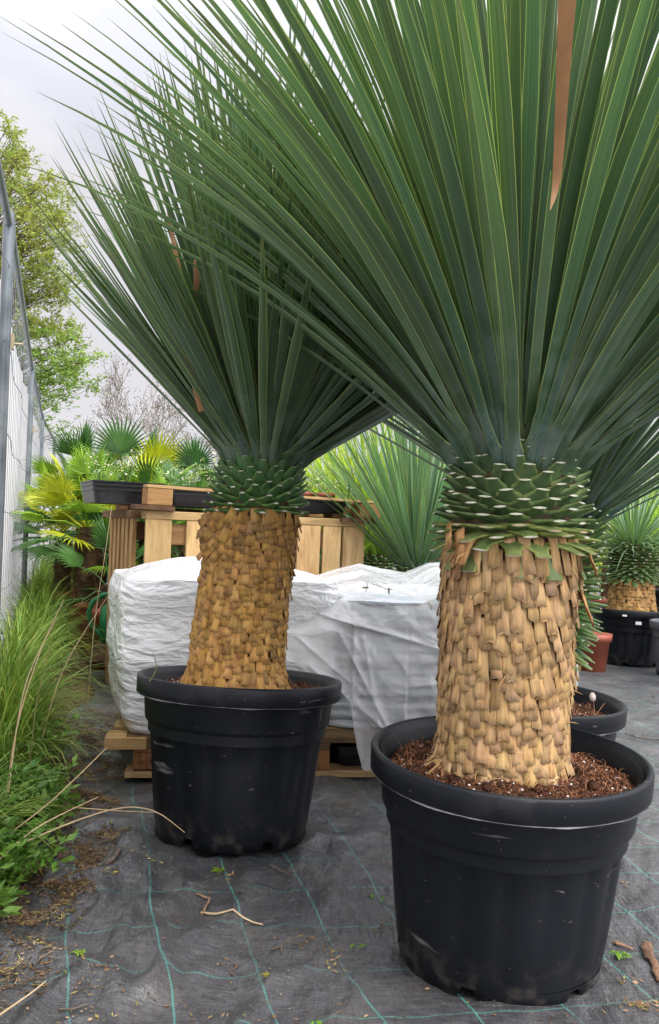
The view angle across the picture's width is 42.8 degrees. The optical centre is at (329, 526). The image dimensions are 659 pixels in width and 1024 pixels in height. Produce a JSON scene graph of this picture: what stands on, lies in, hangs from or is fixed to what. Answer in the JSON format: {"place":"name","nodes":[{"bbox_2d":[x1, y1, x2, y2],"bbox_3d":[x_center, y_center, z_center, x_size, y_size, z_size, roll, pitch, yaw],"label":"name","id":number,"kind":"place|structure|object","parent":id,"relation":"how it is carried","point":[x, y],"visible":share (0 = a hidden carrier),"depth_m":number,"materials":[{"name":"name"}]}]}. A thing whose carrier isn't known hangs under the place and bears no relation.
{"place":"outdoors","nodes":[
{"label":"outdoors","id":0,"kind":"place"},
{"bbox_2d":[0,543,128,868],"bbox_3d":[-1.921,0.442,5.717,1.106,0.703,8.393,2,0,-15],"label":"grass","id":1,"kind":"structure","parent":0,"point":[14,671],"depth_m":2.88,"materials":[{"name":"green plant"}]},
{"bbox_2d":[30,643,50,768],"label":"dry stalk","id":2,"kind":"object","parent":1,"relation":"on","point":[36,706],"visible":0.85,"depth_m":2.40,"materials":[{"name":"plant"}]},
{"bbox_2d":[0,599,89,916],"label":"weeds","id":3,"kind":"object","parent":1,"relation":"on","point":[14,865],"visible":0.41,"depth_m":2.12,"materials":[{"name":"green plant"}]},
{"bbox_2d":[7,617,57,792],"bbox_3d":[-0.820,0.475,2.302,0.027,0.441,0.208,2,0,13],"label":"dry stalk","id":4,"kind":"object","parent":3,"relation":"on","point":[20,708],"visible":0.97,"depth_m":2.28,"materials":[{"name":"plant"}]},
{"bbox_2d":[6,600,63,791],"bbox_3d":[-0.806,0.477,2.280,0.023,0.552,0.177,2,0,30],"label":"dry stalk","id":5,"kind":"object","parent":3,"relation":"on","point":[24,699],"visible":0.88,"depth_m":2.27,"materials":[{"name":"plant"}]},
{"bbox_2d":[0,797,97,859],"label":"dry stalk","id":6,"kind":"object","parent":3,"relation":"on","point":[1,857],"visible":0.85,"depth_m":1.98,"materials":[{"name":"plant"}]},
{"bbox_2d":[15,747,106,828],"bbox_3d":[-0.654,0.633,1.983,0.244,0.216,0.008,2,0,-17],"label":"dry stalk","id":7,"kind":"object","parent":3,"relation":"on","point":[55,796],"visible":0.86,"depth_m":1.98,"materials":[{"name":"plant"}]},
{"bbox_2d":[15,807,184,846],"bbox_3d":[-0.569,0.722,2.020,0.426,0.055,0.128,2,0,-17],"label":"dry stalk","id":8,"kind":"object","parent":3,"relation":"on","point":[99,813],"visible":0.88,"depth_m":2.06,"materials":[{"name":"plant"}]},
{"bbox_2d":[61,806,155,812],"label":"dry stalk","id":9,"kind":"object","parent":3,"relation":"on","point":[111,810],"visible":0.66,"depth_m":2.32,"materials":[{"name":"plant"}]},
{"bbox_2d":[38,592,110,752],"bbox_3d":[-0.826,0.457,2.709,0.034,0.495,0.256,2,0,37],"label":"dry stalk","id":10,"kind":"object","parent":1,"relation":"on","point":[65,665],"visible":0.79,"depth_m":2.70,"materials":[{"name":"plant"}]},
{"bbox_2d":[87,506,111,706],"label":"dry stalk","id":11,"kind":"object","parent":1,"relation":"on","point":[95,612],"visible":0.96,"depth_m":3.20,"materials":[{"name":"plant"}]},
{"bbox_2d":[0,526,658,1023],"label":"ground","id":12,"kind":"structure","parent":0,"point":[164,946],"depth_m":1.91,"materials":[{"name":"fabric"}]},
{"bbox_2d":[0,159,22,590],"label":"fence panel","id":13,"kind":"object","parent":12,"relation":"on","point":[7,250],"visible":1,"depth_m":2.99,"materials":[{"name":"metal"}]},
{"bbox_2d":[0,226,38,649],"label":"fence panel","id":14,"kind":"object","parent":12,"relation":"on","point":[25,363],"visible":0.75,"depth_m":4.43,"materials":[{"name":"metal"}]},
{"bbox_2d":[0,981,45,1014],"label":"dry stalk","id":15,"kind":"object","parent":12,"relation":"on","point":[11,1006],"visible":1,"depth_m":1.54,"materials":[{"name":"plant"}]},
{"bbox_2d":[26,376,44,596],"bbox_3d":[-2.635,-0.211,7.581,0.078,1.980,3.108,2,0,-17],"label":"fence panel","id":16,"kind":"object","parent":12,"relation":"on","point":[40,432],"visible":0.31,"depth_m":7.78,"materials":[{"name":"metal"}]},
{"bbox_2d":[40,417,56,559],"bbox_3d":[-3.489,-0.244,10.440,0.078,1.980,2.829,2,0,-16],"label":"fence panel","id":17,"kind":"object","parent":12,"relation":"on","point":[45,423],"visible":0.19,"depth_m":10.63,"materials":[{"name":"metal"}]},
{"bbox_2d":[0,280,62,638],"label":"white sheeting","id":18,"kind":"object","parent":17,"relation":"hanging from","point":[22,433],"visible":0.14,"depth_m":5.73,"materials":[{"name":"white plastic"}]},
{"bbox_2d":[0,109,114,449],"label":"broadleaf tree","id":19,"kind":"object","parent":12,"relation":"on","point":[31,189],"visible":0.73,"depth_m":9.74,"materials":[{"name":"green plant"}]},
{"bbox_2d":[52,444,65,545],"bbox_3d":[-4.413,-0.280,13.760,0.078,1.980,4.030,2,0,-15],"label":"fence panel","id":20,"kind":"object","parent":12,"relation":"on","point":[56,455],"visible":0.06,"depth_m":13.91,"materials":[{"name":"metal"}]},
{"bbox_2d":[59,1004,86,1010],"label":"twig","id":21,"kind":"object","parent":12,"relation":"on","point":[66,1009],"visible":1,"depth_m":1.56,"materials":[{"name":"wood"}]},
{"bbox_2d":[39,506,108,559],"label":"shrub","id":22,"kind":"object","parent":12,"relation":"on","point":[51,544],"visible":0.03,"depth_m":9.37,"materials":[{"name":"green plant"}]},
{"bbox_2d":[10,442,140,656],"bbox_3d":[-1.597,0.140,5.553,1.114,1.398,1.149,2,0,43],"label":"fan palm","id":23,"kind":"object","parent":12,"relation":"on","point":[63,486],"visible":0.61,"depth_m":5.41,"materials":[{"name":"plant"}]},
{"bbox_2d":[12,452,138,618],"bbox_3d":[-1.960,0.123,6.220,1.362,1.404,1.184,2,0,21],"label":"fan palm","id":24,"kind":"object","parent":12,"relation":"on","point":[62,569],"visible":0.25,"depth_m":6.14,"materials":[{"name":"plant"}]},
{"bbox_2d":[69,949,85,955],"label":"weed","id":25,"kind":"object","parent":12,"relation":"on","point":[79,951],"visible":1,"depth_m":1.71,"materials":[{"name":"green plant"}]},
{"bbox_2d":[17,419,140,588],"bbox_3d":[-1.982,-0.035,6.684,1.374,1.718,1.286,2,0,0],"label":"fan palm","id":26,"kind":"object","parent":12,"relation":"on","point":[63,447],"visible":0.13,"depth_m":6.47,"materials":[{"name":"plant"}]},
{"bbox_2d":[14,447,173,598],"bbox_3d":[-1.636,0.140,5.784,1.438,1.394,1.261,2,0,0],"label":"fan palm","id":27,"kind":"object","parent":12,"relation":"on","point":[51,498],"visible":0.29,"depth_m":5.60,"materials":[{"name":"plant"}]},
{"bbox_2d":[45,512,143,669],"bbox_3d":[-1.284,0.380,5.123,0.823,0.942,0.760,2,0,0],"label":"fan palm","id":28,"kind":"object","parent":12,"relation":"on","point":[73,557],"visible":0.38,"depth_m":5.03,"materials":[{"name":"plant"}]},
{"bbox_2d":[91,641,105,662],"bbox_3d":[-1.198,0.705,4.750,0.243,0.100,0.182,2,0,0],"label":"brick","id":29,"kind":"object","parent":12,"relation":"on","point":[100,658],"visible":0.3,"depth_m":4.66,"materials":[{"name":"brown brick"}]},
{"bbox_2d":[86,592,107,643],"bbox_3d":[-1.126,0.513,4.761,0.489,0.288,0.210,2,0,-10],"label":"watering can","id":30,"kind":"object","parent":29,"relation":"on","point":[100,633],"visible":0.25,"depth_m":4.71,"materials":[{"name":"green plastic"}]},
{"bbox_2d":[35,467,177,581],"bbox_3d":[-1.393,0.212,5.725,1.124,1.270,1.042,2,0,0],"label":"fan palm","id":31,"kind":"object","parent":12,"relation":"on","point":[82,515],"visible":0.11,"depth_m":5.38,"materials":[{"name":"plant"}]},
{"bbox_2d":[105,845,122,863],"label":"twig","id":32,"kind":"object","parent":12,"relation":"on","point":[113,857],"visible":0.99,"depth_m":2.19,"materials":[{"name":"brown wood"}]},
{"bbox_2d":[38,412,207,555],"bbox_3d":[-1.636,-0.017,6.471,1.241,1.707,1.410,2,0,-42],"label":"fan palm","id":33,"kind":"object","parent":12,"relation":"on","point":[119,441],"visible":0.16,"depth_m":6.30,"materials":[{"name":"plant"}]},
{"bbox_2d":[102,510,144,685],"bbox_3d":[-1.081,0.387,4.440,0.137,0.946,0.742,2,0,-25],"label":"upright pallet","id":34,"kind":"object","parent":12,"relation":"on","point":[127,529],"visible":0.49,"depth_m":4.34,"materials":[{"name":"brown wood"}]},
{"bbox_2d":[56,452,202,558],"bbox_3d":[-1.318,0.146,5.920,1.073,1.406,1.130,2,0,26],"label":"fan palm","id":35,"kind":"object","parent":12,"relation":"on","point":[145,472],"visible":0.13,"depth_m":5.79,"materials":[{"name":"plant"}]},
{"bbox_2d":[83,351,181,464],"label":"bare tree","id":36,"kind":"object","parent":12,"relation":"on","point":[109,403],"visible":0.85,"depth_m":14.44,"materials":[{"name":"grey plant"}]},
{"bbox_2d":[94,433,215,554],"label":"fan palm","id":37,"kind":"object","parent":12,"relation":"on","point":[204,474],"visible":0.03,"depth_m":6.67,"materials":[{"name":"plant"}]},
{"bbox_2d":[136,508,198,557],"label":"fan palm","id":38,"kind":"object","parent":12,"relation":"on","point":[173,521],"visible":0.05,"depth_m":5.52,"materials":[{"name":"plant"}]},
{"bbox_2d":[135,455,216,565],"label":"fan palm","id":39,"kind":"object","parent":12,"relation":"on","point":[178,482],"visible":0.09,"depth_m":5.57,"materials":[{"name":"plant"}]},
{"bbox_2d":[144,397,217,486],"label":"bare tree","id":40,"kind":"object","parent":12,"relation":"on","point":[180,427],"visible":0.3,"depth_m":16.09,"materials":[{"name":"grey plant"}]},
{"bbox_2d":[153,436,216,509],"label":"fan palm","id":41,"kind":"object","parent":12,"relation":"on","point":[189,457],"visible":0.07,"depth_m":6.23,"materials":[{"name":"plant"}]},
{"bbox_2d":[196,893,210,915],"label":"twig","id":42,"kind":"object","parent":12,"relation":"on","point":[204,897],"visible":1,"depth_m":2.01,"materials":[{"name":"brown wood"}]},
{"bbox_2d":[210,867,225,872],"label":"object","id":43,"kind":"object","parent":12,"relation":"on","point":[217,869],"visible":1,"depth_m":2.18,"materials":[{"name":"green plant"}]},
{"bbox_2d":[28,0,429,853],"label":"potted yucca","id":44,"kind":"object","parent":12,"relation":"on","point":[238,714],"visible":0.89,"depth_m":2.25,"materials":[{"name":"green plant"}]},
{"bbox_2d":[149,653,156,680],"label":"dry stalk","id":45,"kind":"object","parent":44,"relation":"in","point":[155,670],"visible":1,"depth_m":2.30,"materials":[{"name":"plant"}]},
{"bbox_2d":[201,909,262,924],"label":"twig","id":46,"kind":"object","parent":12,"relation":"on","point":[222,912],"visible":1,"depth_m":1.93,"materials":[{"name":"wood"}]},
{"bbox_2d":[104,714,378,777],"bbox_3d":[-0.137,0.818,3.493,1.436,0.149,1.014,2,0,-8],"label":"pallet","id":47,"kind":"object","parent":12,"relation":"on","point":[139,745],"visible":0.2,"depth_m":3.01,"materials":[{"name":"brown wood"}]},
{"bbox_2d":[106,556,342,733],"bbox_3d":[-0.444,0.426,3.361,0.834,0.619,0.754,2,0,-19],"label":"wrapped stack","id":48,"kind":"object","parent":47,"relation":"on","point":[151,606],"visible":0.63,"depth_m":2.96,"materials":[{"name":"white plastic"}]},
{"bbox_2d":[329,693,436,729],"bbox_3d":[0.309,0.693,3.520,0.820,0.146,0.744,2,0,-6],"label":"sack","id":49,"kind":"object","parent":47,"relation":"on","point":[349,711],"visible":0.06,"depth_m":3.15,"materials":[{"name":"plastic"}]},
{"bbox_2d":[335,659,437,696],"bbox_3d":[0.324,0.571,3.520,0.830,0.135,0.736,2,0,-8],"label":"sack","id":50,"kind":"object","parent":49,"relation":"on","point":[371,678],"visible":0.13,"depth_m":3.16,"materials":[{"name":"plastic"}]},
{"bbox_2d":[333,625,438,662],"bbox_3d":[0.314,0.440,3.520,0.831,0.140,0.741,2,0,-8],"label":"sack","id":51,"kind":"object","parent":50,"relation":"on","point":[411,645],"visible":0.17,"depth_m":3.15,"materials":[{"name":"plastic"}]},
{"bbox_2d":[336,584,440,628],"bbox_3d":[0.334,0.313,3.518,0.824,0.140,0.738,2,0,-8],"label":"sack","id":52,"kind":"object","parent":51,"relation":"on","point":[397,606],"visible":0.52,"depth_m":3.15,"materials":[{"name":"plastic"}]},
{"bbox_2d":[140,510,364,585],"bbox_3d":[-0.387,0.413,4.310,1.171,0.947,0.148,2,0,-25],"label":"upright pallet","id":53,"kind":"object","parent":12,"relation":"on","point":[333,540],"visible":0.31,"depth_m":4.36,"materials":[{"name":"brown wood"}]},
{"bbox_2d":[116,484,380,523],"bbox_3d":[-0.475,-0.116,4.591,1.332,0.123,0.804,3,0,-25],"label":"pallet","id":54,"kind":"object","parent":53,"relation":"on","point":[157,497],"visible":0.39,"depth_m":4.08,"materials":[{"name":"brown wood"}]},
{"bbox_2d":[80,480,164,504],"bbox_3d":[-1.062,-0.170,4.289,0.360,0.108,0.420,2,0,-25],"label":"plant tray","id":55,"kind":"object","parent":54,"relation":"on","point":[110,492],"visible":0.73,"depth_m":4.10,"materials":[{"name":"black plastic"}]},
{"bbox_2d":[84,450,114,479],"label":"bedding plant","id":56,"kind":"object","parent":55,"relation":"in","point":[99,469],"visible":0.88,"depth_m":4.15,"materials":[{"name":"green plant"}]},
{"bbox_2d":[106,449,137,481],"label":"bedding plant","id":57,"kind":"object","parent":55,"relation":"in","point":[125,461],"visible":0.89,"depth_m":4.24,"materials":[{"name":"green plant"}]},
{"bbox_2d":[172,486,216,508],"bbox_3d":[-0.740,-0.153,4.473,0.360,0.100,0.500,2,0,-25],"label":"plant tray","id":58,"kind":"object","parent":54,"relation":"in","point":[187,499],"visible":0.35,"depth_m":4.24,"materials":[{"name":"black plastic"}]},
{"bbox_2d":[157,458,177,485],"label":"bedding plant","id":59,"kind":"object","parent":58,"relation":"in","point":[169,478],"visible":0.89,"depth_m":4.21,"materials":[{"name":"green plant"}]},
{"bbox_2d":[179,464,202,486],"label":"bedding plant","id":60,"kind":"object","parent":58,"relation":"in","point":[188,480],"visible":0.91,"depth_m":4.38,"materials":[{"name":"green plant"}]},
{"bbox_2d":[181,465,206,486],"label":"bedding plant","id":61,"kind":"object","parent":58,"relation":"in","point":[194,478],"visible":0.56,"depth_m":4.53,"materials":[{"name":"green plant"}]},
{"bbox_2d":[200,451,219,485],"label":"bedding plant","id":62,"kind":"object","parent":58,"relation":"in","point":[203,458],"visible":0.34,"depth_m":4.31,"materials":[{"name":"green plant"}]},
{"bbox_2d":[297,499,346,513],"bbox_3d":[-0.224,-0.121,4.714,0.460,0.080,0.600,2,0,-25],"label":"plant tray","id":63,"kind":"object","parent":54,"relation":"in","point":[318,507],"visible":0.22,"depth_m":4.49,"materials":[{"name":"black plastic"}]},
{"bbox_2d":[302,492,313,495],"bbox_3d":[-0.149,-0.143,4.566,0.124,0.095,0.124,2,0,0],"label":"plant pot","id":64,"kind":"object","parent":63,"relation":"in","point":[308,494],"visible":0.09,"depth_m":4.52,"materials":[{"name":"ceramic"}]},
{"bbox_2d":[305,472,324,491],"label":"bedding plant","id":65,"kind":"object","parent":64,"relation":"in","point":[310,487],"visible":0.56,"depth_m":4.58,"materials":[{"name":"green plant"}]},
{"bbox_2d":[312,470,335,492],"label":"bedding plant","id":66,"kind":"object","parent":63,"relation":"in","point":[326,489],"visible":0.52,"depth_m":4.72,"materials":[{"name":"green plant"}]},
{"bbox_2d":[313,492,334,497],"bbox_3d":[-0.031,-0.139,4.621,0.124,0.095,0.124,2,0,0],"label":"plant pot","id":67,"kind":"object","parent":63,"relation":"in","point":[324,494],"visible":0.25,"depth_m":4.57,"materials":[{"name":"ceramic"}]},
{"bbox_2d":[330,466,362,498],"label":"bedding plant","id":68,"kind":"object","parent":67,"relation":"in","point":[348,487],"visible":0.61,"depth_m":4.67,"materials":[{"name":"green plant"}]},
{"bbox_2d":[270,864,291,875],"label":"twig","id":69,"kind":"object","parent":12,"relation":"on","point":[278,869],"visible":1,"depth_m":2.21,"materials":[{"name":"brown wood"}]},
{"bbox_2d":[0,0,658,1005],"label":"potted yucca","id":70,"kind":"object","parent":12,"relation":"on","point":[500,308],"visible":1,"depth_m":1.61,"materials":[{"name":"green plant"}]},
{"bbox_2d":[0,647,658,1023],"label":"leaf litter","id":71,"kind":"object","parent":12,"relation":"on","point":[87,850],"visible":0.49,"depth_m":2.07,"materials":[{"name":"plant"}]},
{"bbox_2d":[299,432,393,585],"bbox_3d":[0.051,-0.024,6.810,1.810,1.851,1.792,2,0,0],"label":"potted yucca","id":72,"kind":"object","parent":12,"relation":"on","point":[334,449],"visible":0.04,"depth_m":6.59,"materials":[{"name":"green plant"}]},
{"bbox_2d":[319,542,396,583],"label":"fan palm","id":73,"kind":"object","parent":12,"relation":"on","point":[382,582],"visible":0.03,"depth_m":5.46,"materials":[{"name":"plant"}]},
{"bbox_2d":[303,416,444,583],"bbox_3d":[0.322,-0.018,5.568,1.697,1.860,1.667,2,0,0],"label":"potted yucca","id":74,"kind":"object","parent":12,"relation":"on","point":[378,563],"visible":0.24,"depth_m":5.47,"materials":[{"name":"green plant"}]},
{"bbox_2d":[303,416,452,585],"bbox_3d":[0.438,0.055,4.535,1.485,1.723,1.492,2,0,19],"label":"potted yucca","id":75,"kind":"object","parent":12,"relation":"on","point":[407,520],"visible":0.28,"depth_m":4.35,"materials":[{"name":"green plant"}]},
{"bbox_2d":[341,321,658,740],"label":"potted yucca","id":76,"kind":"object","parent":12,"relation":"on","point":[614,482],"visible":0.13,"depth_m":2.49,"materials":[{"name":"green plant"}]},
{"bbox_2d":[574,692,604,715],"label":"seedling","id":77,"kind":"object","parent":76,"relation":"on","point":[592,696],"visible":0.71,"depth_m":2.50,"materials":[{"name":"plant"}]},
{"bbox_2d":[579,631,612,671],"bbox_3d":[1.785,0.844,5.700,0.244,0.250,0.244,2,0,0],"label":"plant pot","id":78,"kind":"object","parent":12,"relation":"on","point":[598,656],"visible":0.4,"depth_m":5.61,"materials":[{"name":"ceramic"}]},
{"bbox_2d":[587,512,653,594],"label":"shrub","id":79,"kind":"object","parent":12,"relation":"on","point":[598,571],"visible":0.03,"depth_m":9.19,"materials":[{"name":"green plant"}]},
{"bbox_2d":[609,950,633,959],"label":"weed","id":80,"kind":"object","parent":12,"relation":"on","point":[617,953],"visible":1,"depth_m":1.84,"materials":[{"name":"green plant"}]},
{"bbox_2d":[613,940,633,949],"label":"twig","id":81,"kind":"object","parent":12,"relation":"on","point":[616,942],"visible":1,"depth_m":1.90,"materials":[{"name":"brown wood"}]},
{"bbox_2d":[589,512,658,615],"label":"fan palm","id":82,"kind":"object","parent":12,"relation":"on","point":[605,587],"visible":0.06,"depth_m":7.55,"materials":[{"name":"plant"}]},
{"bbox_2d":[592,473,658,667],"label":"potted yucca","id":83,"kind":"object","parent":12,"relation":"on","point":[631,610],"visible":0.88,"depth_m":5.95,"materials":[{"name":"green plant"}]},
{"bbox_2d":[608,432,658,606],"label":"potted yucca","id":84,"kind":"object","parent":12,"relation":"on","point":[657,589],"visible":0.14,"depth_m":7.50,"materials":[{"name":"green plant"}]},
{"bbox_2d":[625,732,658,739],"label":"twig","id":85,"kind":"object","parent":12,"relation":"on","point":[639,737],"visible":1,"depth_m":3.81,"materials":[{"name":"brown wood"}]},
{"bbox_2d":[641,941,658,980],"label":"twig","id":86,"kind":"object","parent":12,"relation":"on","point":[646,947],"visible":1,"depth_m":1.84,"materials":[{"name":"brown wood"}]},
{"bbox_2d":[648,515,658,587],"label":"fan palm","id":87,"kind":"object","parent":12,"relation":"on","point":[656,586],"visible":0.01,"depth_m":8.16,"materials":[{"name":"plant"}]},
{"bbox_2d":[649,618,658,674],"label":"plant pot","id":88,"kind":"object","parent":12,"relation":"on","point":[654,624],"visible":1,"depth_m":5.59,"materials":[{"name":"grey plastic"}]},
{"bbox_2d":[0,0,658,517],"label":"sky","id":89,"kind":"structure","parent":0,"point":[24,71],"materials":[{"name":"white"}]}
]}

